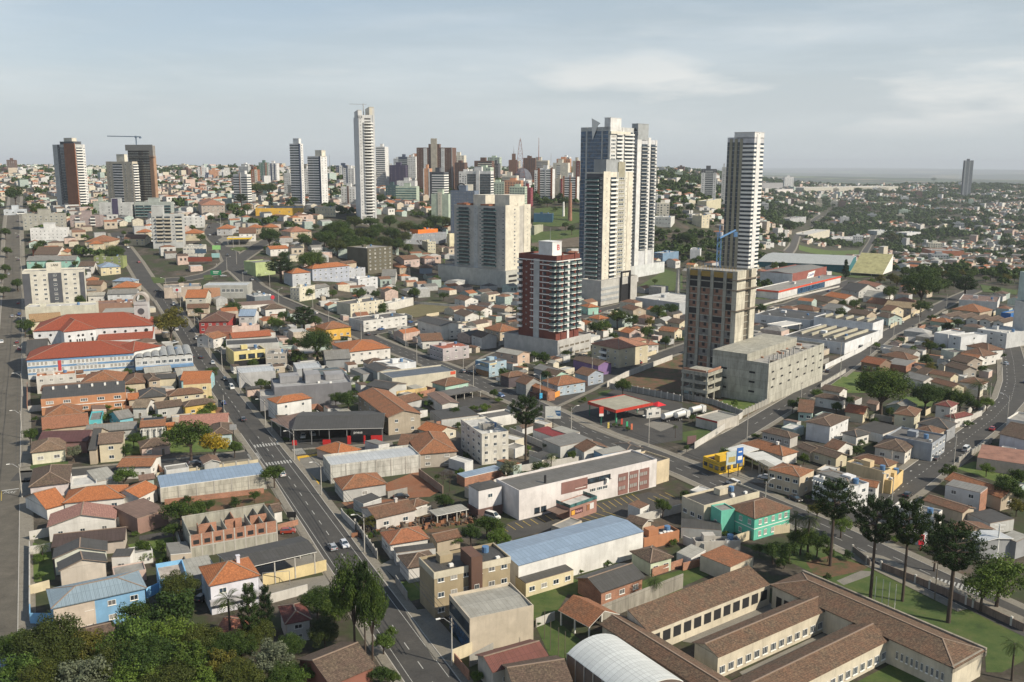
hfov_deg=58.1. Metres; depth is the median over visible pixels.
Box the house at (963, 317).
[953,312,976,326]
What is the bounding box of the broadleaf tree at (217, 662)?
[201,647,247,677]
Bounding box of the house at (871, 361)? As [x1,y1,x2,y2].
[860,356,891,371]
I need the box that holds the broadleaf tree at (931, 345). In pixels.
[925,342,939,353]
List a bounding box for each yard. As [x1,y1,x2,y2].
[139,531,175,539]
[265,575,329,596]
[381,559,405,579]
[422,394,494,411]
[439,431,481,474]
[508,429,542,460]
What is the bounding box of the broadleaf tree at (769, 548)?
[763,541,782,563]
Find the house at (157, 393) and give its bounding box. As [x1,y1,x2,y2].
[138,387,166,401]
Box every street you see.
[0,195,21,681]
[11,434,400,480]
[110,232,151,282]
[369,316,443,334]
[466,352,495,374]
[549,344,683,404]
[579,304,619,318]
[682,289,981,460]
[766,280,858,308]
[785,211,828,252]
[845,346,1023,524]
[862,235,875,252]
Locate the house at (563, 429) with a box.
[551,426,579,433]
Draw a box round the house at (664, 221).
[655,215,674,226]
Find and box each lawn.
[128,536,176,557]
[151,277,164,282]
[203,275,214,279]
[230,247,247,250]
[401,581,419,600]
[530,578,583,619]
[537,619,580,659]
[598,390,609,395]
[642,569,682,598]
[683,429,709,441]
[683,566,708,585]
[743,545,1023,671]
[858,665,925,681]
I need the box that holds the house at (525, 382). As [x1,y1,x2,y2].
[515,374,541,395]
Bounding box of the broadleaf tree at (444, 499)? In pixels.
[434,493,454,506]
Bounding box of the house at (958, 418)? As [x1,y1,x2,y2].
[944,411,973,427]
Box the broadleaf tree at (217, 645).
[201,631,237,660]
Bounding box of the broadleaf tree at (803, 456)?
[798,452,809,464]
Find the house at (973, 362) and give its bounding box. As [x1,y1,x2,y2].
[950,354,982,370]
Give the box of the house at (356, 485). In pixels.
[333,472,386,501]
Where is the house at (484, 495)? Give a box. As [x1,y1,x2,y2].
[467,480,502,516]
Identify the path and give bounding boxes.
[837,571,870,584]
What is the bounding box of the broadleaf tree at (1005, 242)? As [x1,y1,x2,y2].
[996,237,1015,250]
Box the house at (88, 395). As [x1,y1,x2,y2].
[41,380,126,415]
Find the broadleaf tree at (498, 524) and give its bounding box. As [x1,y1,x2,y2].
[486,517,506,531]
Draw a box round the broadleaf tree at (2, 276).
[0,274,7,284]
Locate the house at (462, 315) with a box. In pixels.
[453,308,480,321]
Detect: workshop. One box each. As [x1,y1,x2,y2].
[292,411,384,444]
[696,410,738,430]
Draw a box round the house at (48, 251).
[33,246,64,255]
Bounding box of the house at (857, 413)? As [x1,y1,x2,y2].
[844,403,870,422]
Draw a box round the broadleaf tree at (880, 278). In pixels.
[875,274,885,281]
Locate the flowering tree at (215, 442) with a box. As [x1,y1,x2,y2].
[198,432,230,454]
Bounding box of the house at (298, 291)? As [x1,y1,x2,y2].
[290,284,314,301]
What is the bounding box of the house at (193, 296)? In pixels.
[185,289,210,310]
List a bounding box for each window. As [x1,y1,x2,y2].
[108,599,116,605]
[109,613,117,620]
[130,594,138,600]
[219,587,226,593]
[239,354,246,359]
[248,353,254,358]
[257,352,263,357]
[294,624,301,629]
[438,592,444,597]
[438,606,444,612]
[449,600,468,634]
[449,615,468,644]
[501,578,507,583]
[529,585,535,591]
[534,507,539,513]
[541,505,545,511]
[541,582,546,588]
[553,578,558,584]
[564,575,570,581]
[586,476,598,484]
[595,474,611,482]
[605,593,610,599]
[619,588,624,594]
[719,664,725,673]
[728,660,733,670]
[737,251,748,255]
[737,255,747,259]
[737,259,747,263]
[737,263,747,267]
[737,656,742,666]
[738,231,749,234]
[738,235,749,238]
[738,239,748,243]
[738,243,748,247]
[738,247,748,251]
[739,210,750,214]
[739,214,750,218]
[739,218,749,222]
[739,223,749,226]
[739,227,749,230]
[740,189,751,193]
[740,194,751,197]
[740,198,750,201]
[740,202,750,205]
[740,206,750,209]
[741,173,752,176]
[741,177,751,180]
[741,181,751,184]
[741,185,751,188]
[742,151,753,155]
[742,156,753,159]
[742,160,752,163]
[742,164,752,167]
[742,168,752,172]
[743,143,753,146]
[743,147,753,150]
[745,653,751,662]
[754,649,759,659]
[762,645,767,655]
[770,642,775,651]
[779,638,783,647]
[786,635,791,644]
[795,631,799,640]
[802,628,807,637]
[810,625,814,633]
[817,621,822,630]
[838,673,842,681]
[845,669,850,680]
[853,666,857,675]
[860,662,864,672]
[867,658,871,668]
[874,655,878,664]
[881,651,885,661]
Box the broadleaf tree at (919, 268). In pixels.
[916,266,925,273]
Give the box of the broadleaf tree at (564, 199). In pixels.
[559,197,572,207]
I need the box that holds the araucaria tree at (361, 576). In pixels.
[353,559,372,651]
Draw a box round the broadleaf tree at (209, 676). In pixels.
[187,665,222,681]
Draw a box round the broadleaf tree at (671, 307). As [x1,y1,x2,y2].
[664,303,679,311]
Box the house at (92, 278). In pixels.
[86,276,98,285]
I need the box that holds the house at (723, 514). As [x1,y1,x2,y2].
[710,503,734,533]
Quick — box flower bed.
[806,556,867,576]
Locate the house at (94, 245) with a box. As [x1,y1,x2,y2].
[89,240,103,249]
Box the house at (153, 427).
[139,416,166,438]
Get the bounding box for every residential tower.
[6,158,17,167]
[52,138,88,205]
[106,154,140,201]
[233,171,251,204]
[259,160,267,179]
[268,161,279,179]
[289,138,304,205]
[307,150,327,205]
[336,163,347,174]
[343,165,354,185]
[353,103,376,224]
[376,144,388,186]
[417,138,455,188]
[454,194,530,270]
[517,240,581,340]
[553,159,569,178]
[572,157,579,179]
[579,117,634,278]
[583,159,632,279]
[631,123,656,265]
[701,166,716,197]
[721,164,725,203]
[722,132,764,297]
[1017,271,1023,301]
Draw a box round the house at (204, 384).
[183,378,211,397]
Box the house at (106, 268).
[96,262,120,275]
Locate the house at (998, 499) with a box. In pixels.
[944,472,1016,510]
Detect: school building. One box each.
[26,340,161,379]
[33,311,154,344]
[599,545,986,681]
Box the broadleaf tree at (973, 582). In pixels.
[960,567,1012,611]
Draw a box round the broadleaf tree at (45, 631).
[10,610,88,660]
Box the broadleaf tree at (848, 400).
[845,396,854,403]
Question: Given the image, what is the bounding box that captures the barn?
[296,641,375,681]
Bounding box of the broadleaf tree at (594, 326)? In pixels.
[586,322,602,332]
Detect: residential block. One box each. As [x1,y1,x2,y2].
[4,205,26,214]
[22,209,66,229]
[22,262,86,306]
[30,223,69,240]
[70,210,103,226]
[93,197,107,213]
[99,198,134,216]
[134,198,173,217]
[150,205,185,248]
[182,167,191,174]
[198,165,207,177]
[201,172,212,177]
[208,168,219,177]
[238,165,250,171]
[251,167,259,182]
[284,170,290,193]
[304,165,308,193]
[341,183,355,203]
[389,162,407,184]
[393,157,397,164]
[397,178,417,185]
[423,164,431,197]
[431,189,450,224]
[455,160,466,189]
[456,152,465,161]
[459,169,468,183]
[474,157,493,166]
[481,165,493,170]
[488,156,501,169]
[494,160,500,177]
[494,180,503,193]
[502,172,518,181]
[504,178,522,193]
[509,184,526,203]
[519,178,530,187]
[523,156,535,179]
[534,168,542,191]
[536,157,549,169]
[537,165,554,198]
[555,175,562,194]
[557,157,570,172]
[563,173,578,199]
[656,200,669,215]
[761,202,768,209]
[783,175,793,185]
[831,200,837,206]
[838,200,845,207]
[840,216,848,222]
[853,234,862,242]
[898,209,907,213]
[915,191,921,197]
[926,241,942,247]
[928,251,948,258]
[954,221,964,227]
[1012,300,1023,330]
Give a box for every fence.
[156,459,257,476]
[354,519,377,558]
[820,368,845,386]
[851,544,870,565]
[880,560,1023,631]
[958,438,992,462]
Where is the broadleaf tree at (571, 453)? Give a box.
[567,450,575,457]
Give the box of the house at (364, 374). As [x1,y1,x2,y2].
[350,367,372,381]
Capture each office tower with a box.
[398,154,406,164]
[407,154,416,178]
[429,168,448,203]
[466,167,493,193]
[960,159,973,195]
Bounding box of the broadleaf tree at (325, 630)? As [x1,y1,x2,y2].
[306,617,338,647]
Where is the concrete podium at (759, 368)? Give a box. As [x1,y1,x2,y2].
[712,333,823,402]
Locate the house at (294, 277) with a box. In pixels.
[284,268,310,286]
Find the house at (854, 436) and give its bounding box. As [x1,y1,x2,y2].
[841,429,869,445]
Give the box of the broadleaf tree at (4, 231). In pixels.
[0,228,10,239]
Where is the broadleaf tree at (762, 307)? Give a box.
[755,304,766,311]
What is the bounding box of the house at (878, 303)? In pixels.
[866,297,891,309]
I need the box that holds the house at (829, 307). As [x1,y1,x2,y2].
[821,303,851,314]
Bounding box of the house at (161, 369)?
[142,365,171,373]
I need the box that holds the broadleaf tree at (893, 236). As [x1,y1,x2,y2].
[887,232,898,241]
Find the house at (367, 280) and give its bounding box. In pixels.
[349,275,377,287]
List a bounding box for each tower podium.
[25,301,98,320]
[438,263,518,287]
[504,330,590,356]
[581,270,636,305]
[630,261,664,276]
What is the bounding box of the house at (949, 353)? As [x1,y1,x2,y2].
[941,348,962,360]
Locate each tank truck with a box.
[661,408,684,421]
[674,409,690,420]
[688,404,705,415]
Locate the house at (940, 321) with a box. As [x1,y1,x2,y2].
[929,317,952,327]
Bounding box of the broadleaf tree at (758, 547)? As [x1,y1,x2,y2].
[751,544,763,556]
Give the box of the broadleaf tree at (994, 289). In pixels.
[989,286,1001,292]
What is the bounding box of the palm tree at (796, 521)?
[784,510,805,554]
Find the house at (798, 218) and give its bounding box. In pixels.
[785,216,805,222]
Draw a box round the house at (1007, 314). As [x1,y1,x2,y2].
[1001,310,1013,318]
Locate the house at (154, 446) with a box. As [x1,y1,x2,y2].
[137,437,170,455]
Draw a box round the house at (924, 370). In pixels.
[916,367,934,374]
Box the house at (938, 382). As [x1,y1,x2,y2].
[929,377,965,392]
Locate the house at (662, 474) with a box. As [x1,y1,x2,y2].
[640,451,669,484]
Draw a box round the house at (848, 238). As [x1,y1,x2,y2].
[829,236,852,240]
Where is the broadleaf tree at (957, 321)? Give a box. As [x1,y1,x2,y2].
[950,319,964,327]
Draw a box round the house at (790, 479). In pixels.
[767,462,813,496]
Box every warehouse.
[157,462,266,503]
[323,445,420,482]
[379,364,455,389]
[497,515,643,586]
[636,292,685,313]
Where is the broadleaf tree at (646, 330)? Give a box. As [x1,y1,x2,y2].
[641,325,654,338]
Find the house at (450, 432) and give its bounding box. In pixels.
[417,421,455,438]
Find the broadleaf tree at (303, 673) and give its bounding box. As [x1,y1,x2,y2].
[284,662,314,681]
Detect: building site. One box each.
[620,354,682,394]
[684,395,757,417]
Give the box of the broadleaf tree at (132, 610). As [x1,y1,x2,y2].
[115,599,160,623]
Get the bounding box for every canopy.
[217,536,316,582]
[227,236,251,243]
[270,413,319,440]
[429,504,468,522]
[438,386,481,398]
[558,595,619,636]
[588,394,652,422]
[724,444,758,452]
[743,451,785,473]
[757,460,774,473]
[767,321,800,329]
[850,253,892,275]
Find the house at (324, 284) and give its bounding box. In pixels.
[320,283,329,296]
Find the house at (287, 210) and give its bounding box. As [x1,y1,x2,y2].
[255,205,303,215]
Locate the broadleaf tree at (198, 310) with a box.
[192,308,203,317]
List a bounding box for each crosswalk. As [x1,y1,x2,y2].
[254,442,278,446]
[265,460,291,465]
[292,448,304,454]
[933,577,979,594]
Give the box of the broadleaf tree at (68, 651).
[29,632,92,674]
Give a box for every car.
[188,460,200,464]
[193,593,204,602]
[229,383,234,389]
[280,527,295,534]
[300,432,305,438]
[327,543,337,551]
[339,538,349,548]
[393,493,408,498]
[484,510,500,519]
[726,478,740,483]
[758,473,767,479]
[788,494,802,501]
[902,491,912,497]
[932,455,940,460]
[962,444,970,451]
[988,426,996,430]
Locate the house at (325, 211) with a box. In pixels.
[315,206,335,216]
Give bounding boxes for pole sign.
[173,288,180,297]
[229,424,236,439]
[287,512,295,520]
[599,407,603,417]
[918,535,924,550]
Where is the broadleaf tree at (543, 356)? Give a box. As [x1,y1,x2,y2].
[536,352,550,362]
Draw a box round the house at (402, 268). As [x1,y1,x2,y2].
[393,263,409,274]
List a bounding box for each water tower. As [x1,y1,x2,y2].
[562,202,564,215]
[675,269,679,292]
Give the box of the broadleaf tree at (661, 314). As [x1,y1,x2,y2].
[656,311,666,317]
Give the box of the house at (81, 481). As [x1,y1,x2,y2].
[70,475,96,488]
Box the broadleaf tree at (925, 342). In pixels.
[921,338,932,349]
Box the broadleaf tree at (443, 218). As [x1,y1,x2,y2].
[437,215,447,226]
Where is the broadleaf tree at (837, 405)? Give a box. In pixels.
[831,402,842,413]
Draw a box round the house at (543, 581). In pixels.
[516,564,573,596]
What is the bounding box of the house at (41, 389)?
[40,380,116,392]
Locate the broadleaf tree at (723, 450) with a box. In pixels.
[719,447,728,452]
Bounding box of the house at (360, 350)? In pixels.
[332,339,390,363]
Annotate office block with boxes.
[386,182,398,199]
[396,183,418,199]
[450,185,478,232]
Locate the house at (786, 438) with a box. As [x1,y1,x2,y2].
[761,428,799,447]
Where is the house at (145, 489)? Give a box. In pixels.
[118,480,158,502]
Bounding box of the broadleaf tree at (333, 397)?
[328,392,341,404]
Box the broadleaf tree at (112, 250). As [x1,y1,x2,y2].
[103,244,125,255]
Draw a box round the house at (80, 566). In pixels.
[57,551,107,585]
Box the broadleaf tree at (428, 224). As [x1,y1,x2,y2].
[421,220,436,227]
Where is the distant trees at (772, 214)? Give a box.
[0,163,1023,286]
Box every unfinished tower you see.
[107,136,158,201]
[683,263,759,377]
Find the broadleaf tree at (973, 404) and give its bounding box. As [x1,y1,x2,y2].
[964,399,981,412]
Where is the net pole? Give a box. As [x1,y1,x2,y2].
[550,620,550,650]
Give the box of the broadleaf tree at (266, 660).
[245,636,294,673]
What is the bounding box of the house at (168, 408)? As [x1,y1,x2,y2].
[153,399,182,417]
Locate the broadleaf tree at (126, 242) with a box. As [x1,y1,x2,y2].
[122,240,130,246]
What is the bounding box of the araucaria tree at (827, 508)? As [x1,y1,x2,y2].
[812,477,864,565]
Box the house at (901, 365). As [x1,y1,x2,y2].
[890,358,915,372]
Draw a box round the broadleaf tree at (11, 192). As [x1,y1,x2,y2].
[4,186,24,204]
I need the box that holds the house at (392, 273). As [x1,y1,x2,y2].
[381,269,396,284]
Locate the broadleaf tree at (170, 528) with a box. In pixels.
[161,523,181,540]
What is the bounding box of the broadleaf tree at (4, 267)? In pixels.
[0,264,10,273]
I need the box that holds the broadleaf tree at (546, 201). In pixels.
[542,199,551,207]
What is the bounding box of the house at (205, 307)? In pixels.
[186,303,210,315]
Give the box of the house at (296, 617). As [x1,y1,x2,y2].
[278,602,311,640]
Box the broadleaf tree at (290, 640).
[276,631,305,661]
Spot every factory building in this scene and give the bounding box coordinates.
[755,308,823,329]
[784,324,878,354]
[813,313,883,334]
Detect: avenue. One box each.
[140,282,459,681]
[146,223,238,283]
[216,239,1023,635]
[228,235,282,268]
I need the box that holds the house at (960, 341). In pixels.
[948,332,986,349]
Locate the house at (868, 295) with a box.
[863,290,893,301]
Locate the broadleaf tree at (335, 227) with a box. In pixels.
[326,221,347,239]
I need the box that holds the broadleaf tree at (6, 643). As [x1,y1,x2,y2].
[0,627,36,660]
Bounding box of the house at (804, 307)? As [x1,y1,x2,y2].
[793,304,821,312]
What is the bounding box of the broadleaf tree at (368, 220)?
[362,216,380,225]
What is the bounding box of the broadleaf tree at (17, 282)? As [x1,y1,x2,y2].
[11,279,21,291]
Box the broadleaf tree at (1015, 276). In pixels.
[1011,274,1018,281]
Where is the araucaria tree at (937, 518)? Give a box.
[925,512,950,571]
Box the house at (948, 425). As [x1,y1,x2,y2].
[917,417,956,441]
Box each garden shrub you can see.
[31,554,46,562]
[34,573,45,577]
[100,411,111,422]
[138,553,153,560]
[153,540,165,551]
[155,554,168,563]
[178,276,186,282]
[183,495,193,502]
[228,496,241,507]
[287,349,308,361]
[345,508,355,515]
[424,399,432,405]
[453,422,460,428]
[463,452,471,458]
[468,405,479,411]
[480,403,490,409]
[669,539,677,545]
[680,490,690,496]
[751,433,759,438]
[775,553,792,568]
[804,552,813,559]
[823,572,831,579]
[842,549,854,559]
[964,420,974,426]
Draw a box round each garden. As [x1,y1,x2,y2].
[30,460,67,468]
[33,543,54,581]
[125,437,242,453]
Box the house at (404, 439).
[397,433,417,445]
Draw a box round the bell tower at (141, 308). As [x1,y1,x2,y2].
[133,291,149,318]
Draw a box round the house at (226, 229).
[216,224,235,234]
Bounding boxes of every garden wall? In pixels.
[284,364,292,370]
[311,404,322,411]
[417,386,435,396]
[426,312,438,315]
[469,643,492,666]
[481,317,495,322]
[519,362,535,367]
[870,414,891,422]
[925,406,933,415]
[926,350,940,354]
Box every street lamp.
[6,464,22,496]
[285,430,294,459]
[309,462,321,494]
[351,514,364,551]
[436,618,453,665]
[883,473,893,499]
[946,430,956,465]
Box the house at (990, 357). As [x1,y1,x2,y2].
[960,348,997,365]
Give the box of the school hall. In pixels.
[135,344,193,372]
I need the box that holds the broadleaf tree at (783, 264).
[778,262,787,266]
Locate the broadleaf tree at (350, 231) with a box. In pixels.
[335,227,354,236]
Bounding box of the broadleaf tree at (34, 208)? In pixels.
[27,203,45,212]
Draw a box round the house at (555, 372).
[540,368,568,382]
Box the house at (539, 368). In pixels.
[533,363,565,378]
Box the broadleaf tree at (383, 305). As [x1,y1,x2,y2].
[378,303,388,308]
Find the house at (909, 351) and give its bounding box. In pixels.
[889,346,921,359]
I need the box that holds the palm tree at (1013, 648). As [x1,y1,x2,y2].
[1001,636,1023,680]
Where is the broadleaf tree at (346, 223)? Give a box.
[333,220,350,227]
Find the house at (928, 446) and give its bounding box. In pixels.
[886,426,945,461]
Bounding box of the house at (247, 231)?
[239,227,255,241]
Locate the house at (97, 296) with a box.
[87,292,106,301]
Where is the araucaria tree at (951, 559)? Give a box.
[916,518,996,622]
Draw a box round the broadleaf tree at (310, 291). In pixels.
[306,288,313,294]
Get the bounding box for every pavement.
[0,194,36,652]
[0,202,9,319]
[17,503,34,674]
[20,206,30,466]
[20,433,398,482]
[107,233,154,282]
[141,283,473,681]
[153,300,225,412]
[164,223,239,282]
[190,326,254,408]
[216,247,1023,608]
[227,271,256,292]
[236,433,404,681]
[239,239,276,260]
[268,288,345,322]
[268,429,471,681]
[367,316,437,334]
[464,350,496,374]
[468,384,966,610]
[535,398,1008,598]
[557,342,683,405]
[570,418,641,445]
[581,303,619,318]
[677,290,982,459]
[719,326,889,433]
[745,327,911,438]
[768,280,859,305]
[784,215,822,252]
[835,410,1023,526]
[859,235,876,254]
[860,551,1023,622]
[898,359,1002,470]
[927,345,1023,486]
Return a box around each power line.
[15,222,23,466]
[170,285,455,623]
[227,260,767,485]
[889,357,1003,451]
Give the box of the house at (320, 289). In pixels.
[314,284,327,297]
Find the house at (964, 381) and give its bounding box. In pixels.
[958,377,988,389]
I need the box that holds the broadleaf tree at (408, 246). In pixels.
[403,243,413,254]
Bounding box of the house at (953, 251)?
[922,248,963,255]
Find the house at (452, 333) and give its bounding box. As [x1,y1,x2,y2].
[448,325,471,339]
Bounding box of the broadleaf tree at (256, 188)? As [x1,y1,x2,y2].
[251,182,263,196]
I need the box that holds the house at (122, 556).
[111,548,134,566]
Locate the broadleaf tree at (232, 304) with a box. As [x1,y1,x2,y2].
[223,302,241,310]
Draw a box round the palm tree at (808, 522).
[798,515,821,553]
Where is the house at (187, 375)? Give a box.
[180,370,214,388]
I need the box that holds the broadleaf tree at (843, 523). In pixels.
[828,516,852,537]
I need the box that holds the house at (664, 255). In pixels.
[654,250,678,262]
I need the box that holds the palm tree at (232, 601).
[213,588,240,630]
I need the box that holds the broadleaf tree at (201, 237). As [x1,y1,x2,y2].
[195,234,205,242]
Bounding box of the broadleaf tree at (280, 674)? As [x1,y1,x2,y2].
[265,660,299,681]
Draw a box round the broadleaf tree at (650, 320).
[645,316,654,325]
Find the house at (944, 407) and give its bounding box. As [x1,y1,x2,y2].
[935,400,958,418]
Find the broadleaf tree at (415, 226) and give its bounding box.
[407,223,423,231]
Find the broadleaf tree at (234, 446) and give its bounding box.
[228,440,241,457]
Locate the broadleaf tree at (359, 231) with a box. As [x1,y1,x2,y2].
[354,227,369,236]
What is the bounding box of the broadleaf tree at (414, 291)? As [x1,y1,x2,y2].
[407,287,420,300]
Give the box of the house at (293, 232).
[281,226,311,238]
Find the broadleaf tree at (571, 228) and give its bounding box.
[568,225,575,233]
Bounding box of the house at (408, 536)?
[379,525,429,558]
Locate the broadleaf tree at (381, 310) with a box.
[378,308,385,312]
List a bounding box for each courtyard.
[683,602,772,642]
[740,633,827,674]
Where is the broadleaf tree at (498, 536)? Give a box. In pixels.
[486,528,511,543]
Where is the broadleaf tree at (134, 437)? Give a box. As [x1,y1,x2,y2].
[126,432,140,447]
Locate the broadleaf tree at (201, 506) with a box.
[189,499,206,513]
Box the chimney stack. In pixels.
[568,183,571,220]
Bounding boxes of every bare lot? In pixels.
[182,489,280,515]
[341,498,404,508]
[386,472,438,497]
[400,515,473,532]
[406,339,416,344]
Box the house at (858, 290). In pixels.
[840,282,876,297]
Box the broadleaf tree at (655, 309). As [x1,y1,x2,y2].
[649,305,665,317]
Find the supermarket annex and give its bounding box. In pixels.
[756,274,840,298]
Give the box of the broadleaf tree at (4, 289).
[0,286,10,297]
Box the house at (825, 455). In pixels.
[812,445,846,466]
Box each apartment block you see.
[198,198,224,215]
[302,262,349,281]
[419,542,510,618]
[461,416,508,464]
[591,336,647,367]
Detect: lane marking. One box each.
[251,442,411,680]
[258,437,423,668]
[271,440,448,676]
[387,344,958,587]
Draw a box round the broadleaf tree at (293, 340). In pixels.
[288,337,299,343]
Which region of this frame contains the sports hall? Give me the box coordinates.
[566,634,682,681]
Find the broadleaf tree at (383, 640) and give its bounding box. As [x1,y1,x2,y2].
[371,633,394,653]
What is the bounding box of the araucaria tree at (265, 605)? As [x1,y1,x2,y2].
[256,584,274,625]
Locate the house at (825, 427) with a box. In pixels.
[805,412,849,443]
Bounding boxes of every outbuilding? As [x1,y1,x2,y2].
[76,370,83,374]
[76,374,85,381]
[87,289,96,294]
[91,405,105,413]
[112,561,146,579]
[130,546,152,563]
[138,473,154,483]
[150,306,155,312]
[154,327,162,333]
[161,331,169,337]
[161,341,172,345]
[161,386,174,393]
[164,463,188,474]
[166,541,191,560]
[171,413,190,423]
[199,454,220,468]
[200,313,206,318]
[230,364,239,373]
[244,385,260,396]
[270,314,284,319]
[270,325,281,330]
[272,363,284,372]
[276,336,288,343]
[279,327,289,333]
[280,345,293,349]
[287,324,296,328]
[297,357,315,361]
[318,300,331,306]
[319,294,325,300]
[324,405,339,411]
[326,299,338,303]
[334,408,350,410]
[340,314,348,320]
[344,361,356,371]
[347,375,358,384]
[353,493,381,512]
[355,382,366,391]
[365,439,388,449]
[398,391,411,395]
[407,384,423,389]
[413,407,427,417]
[443,316,452,320]
[449,455,472,470]
[465,482,478,498]
[469,345,479,352]
[488,315,501,321]
[497,459,521,474]
[501,312,511,319]
[506,316,515,320]
[506,361,517,369]
[508,434,523,444]
[508,443,524,458]
[513,366,527,372]
[514,423,533,433]
[529,451,554,467]
[530,353,538,361]
[533,419,551,428]
[546,360,558,367]
[548,356,561,363]
[551,517,581,530]
[556,354,569,362]
[559,366,574,374]
[575,351,587,356]
[593,329,608,336]
[626,514,651,529]
[628,500,648,515]
[632,324,647,329]
[645,329,658,334]
[651,334,661,340]
[652,323,663,328]
[660,338,673,344]
[676,544,705,562]
[690,486,709,492]
[754,324,763,330]
[781,423,803,436]
[783,419,800,425]
[816,464,839,474]
[824,348,828,355]
[845,395,861,405]
[866,306,876,311]
[867,399,879,410]
[880,344,898,350]
[882,347,890,352]
[891,340,902,346]
[896,336,907,342]
[902,343,915,348]
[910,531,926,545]
[911,365,921,371]
[914,362,925,366]
[915,348,925,355]
[916,345,926,349]
[924,326,935,333]
[928,354,942,361]
[931,325,940,331]
[937,358,949,365]
[938,362,946,370]
[958,374,966,380]
[966,386,982,396]
[979,369,991,377]
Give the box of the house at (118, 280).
[112,277,139,286]
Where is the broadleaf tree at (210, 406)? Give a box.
[203,402,217,410]
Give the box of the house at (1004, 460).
[976,444,1023,474]
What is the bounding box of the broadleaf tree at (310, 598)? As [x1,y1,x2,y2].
[297,585,329,618]
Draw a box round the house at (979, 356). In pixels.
[961,352,984,364]
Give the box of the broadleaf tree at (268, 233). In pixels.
[259,227,280,245]
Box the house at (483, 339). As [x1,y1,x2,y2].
[471,330,496,348]
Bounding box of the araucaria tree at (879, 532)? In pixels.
[849,493,904,598]
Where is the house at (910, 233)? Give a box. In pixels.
[896,231,920,235]
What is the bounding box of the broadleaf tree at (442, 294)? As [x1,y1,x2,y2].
[438,292,448,300]
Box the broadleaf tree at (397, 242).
[385,237,405,255]
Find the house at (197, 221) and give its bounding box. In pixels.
[184,215,204,227]
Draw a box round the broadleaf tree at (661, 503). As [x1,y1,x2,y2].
[654,498,671,517]
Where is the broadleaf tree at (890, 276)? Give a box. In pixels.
[885,273,895,283]
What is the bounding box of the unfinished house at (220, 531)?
[182,503,277,557]
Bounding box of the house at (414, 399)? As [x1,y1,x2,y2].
[397,392,422,407]
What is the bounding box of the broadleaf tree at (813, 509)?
[806,504,820,518]
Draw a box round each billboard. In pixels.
[188,257,211,263]
[195,249,205,256]
[211,253,219,259]
[212,245,220,249]
[545,406,560,418]
[687,435,695,444]
[726,447,743,476]
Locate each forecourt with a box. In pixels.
[218,237,258,246]
[299,456,327,481]
[358,442,392,449]
[405,609,461,659]
[572,390,682,444]
[730,466,763,482]
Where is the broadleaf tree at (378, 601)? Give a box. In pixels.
[355,568,389,660]
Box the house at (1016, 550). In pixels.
[1006,530,1023,558]
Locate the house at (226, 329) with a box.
[205,325,232,338]
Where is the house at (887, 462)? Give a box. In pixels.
[852,453,897,467]
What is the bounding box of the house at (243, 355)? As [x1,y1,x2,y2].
[226,344,265,365]
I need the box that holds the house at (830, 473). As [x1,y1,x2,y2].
[817,468,859,482]
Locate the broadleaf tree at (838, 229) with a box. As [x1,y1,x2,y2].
[835,226,843,231]
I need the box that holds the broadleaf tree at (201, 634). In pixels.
[176,621,223,658]
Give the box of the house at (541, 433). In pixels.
[533,426,563,440]
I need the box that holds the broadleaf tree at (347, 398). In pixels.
[337,390,358,408]
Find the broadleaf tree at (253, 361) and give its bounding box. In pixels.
[246,358,258,365]
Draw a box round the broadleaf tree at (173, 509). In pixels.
[158,500,197,532]
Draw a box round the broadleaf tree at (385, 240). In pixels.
[373,235,393,245]
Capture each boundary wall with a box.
[28,405,41,411]
[29,527,48,539]
[29,541,29,620]
[29,543,50,553]
[29,580,49,593]
[29,604,52,623]
[125,406,221,412]
[146,582,158,597]
[158,464,163,474]
[164,488,263,504]
[176,531,185,558]
[263,560,326,584]
[270,584,307,602]
[277,519,297,529]
[341,508,354,529]
[387,487,407,497]
[390,333,407,346]
[395,575,407,600]
[396,387,426,395]
[414,301,458,305]
[415,505,430,516]
[419,469,442,493]
[453,642,471,660]
[454,653,469,679]
[505,446,640,474]
[509,427,541,447]
[530,392,545,399]
[536,611,554,626]
[599,573,682,621]
[607,355,672,386]
[609,382,682,401]
[636,504,681,519]
[648,350,656,355]
[652,559,682,575]
[682,535,704,548]
[682,559,699,570]
[683,393,768,416]
[694,412,742,448]
[723,524,789,541]
[764,286,839,304]
[825,334,882,368]
[890,308,923,327]
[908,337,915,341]
[971,410,981,419]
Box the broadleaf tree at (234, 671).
[217,656,266,681]
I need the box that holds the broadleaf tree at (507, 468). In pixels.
[498,459,519,475]
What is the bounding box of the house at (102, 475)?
[86,467,117,484]
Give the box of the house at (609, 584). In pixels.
[575,563,645,604]
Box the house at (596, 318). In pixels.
[588,314,608,322]
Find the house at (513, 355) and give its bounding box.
[495,347,530,365]
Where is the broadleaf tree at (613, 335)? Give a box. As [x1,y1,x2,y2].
[609,332,617,337]
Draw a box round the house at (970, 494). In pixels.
[944,479,987,511]
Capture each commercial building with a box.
[271,368,350,405]
[449,582,533,652]
[526,183,532,205]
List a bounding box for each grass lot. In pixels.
[395,302,451,316]
[639,269,682,290]
[799,245,858,254]
[831,372,873,392]
[832,272,887,277]
[904,397,963,406]
[957,461,1023,482]
[981,285,1017,294]
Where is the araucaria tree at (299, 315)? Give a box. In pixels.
[288,306,316,328]
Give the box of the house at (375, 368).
[363,361,399,379]
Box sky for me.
[0,0,1023,169]
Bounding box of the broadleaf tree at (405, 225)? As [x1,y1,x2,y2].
[396,221,412,229]
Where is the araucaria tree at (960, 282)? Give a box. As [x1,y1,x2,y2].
[950,276,978,293]
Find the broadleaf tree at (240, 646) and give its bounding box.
[221,628,258,657]
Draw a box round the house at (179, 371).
[173,366,196,387]
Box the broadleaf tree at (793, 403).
[787,399,797,412]
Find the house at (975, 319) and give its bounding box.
[966,314,990,324]

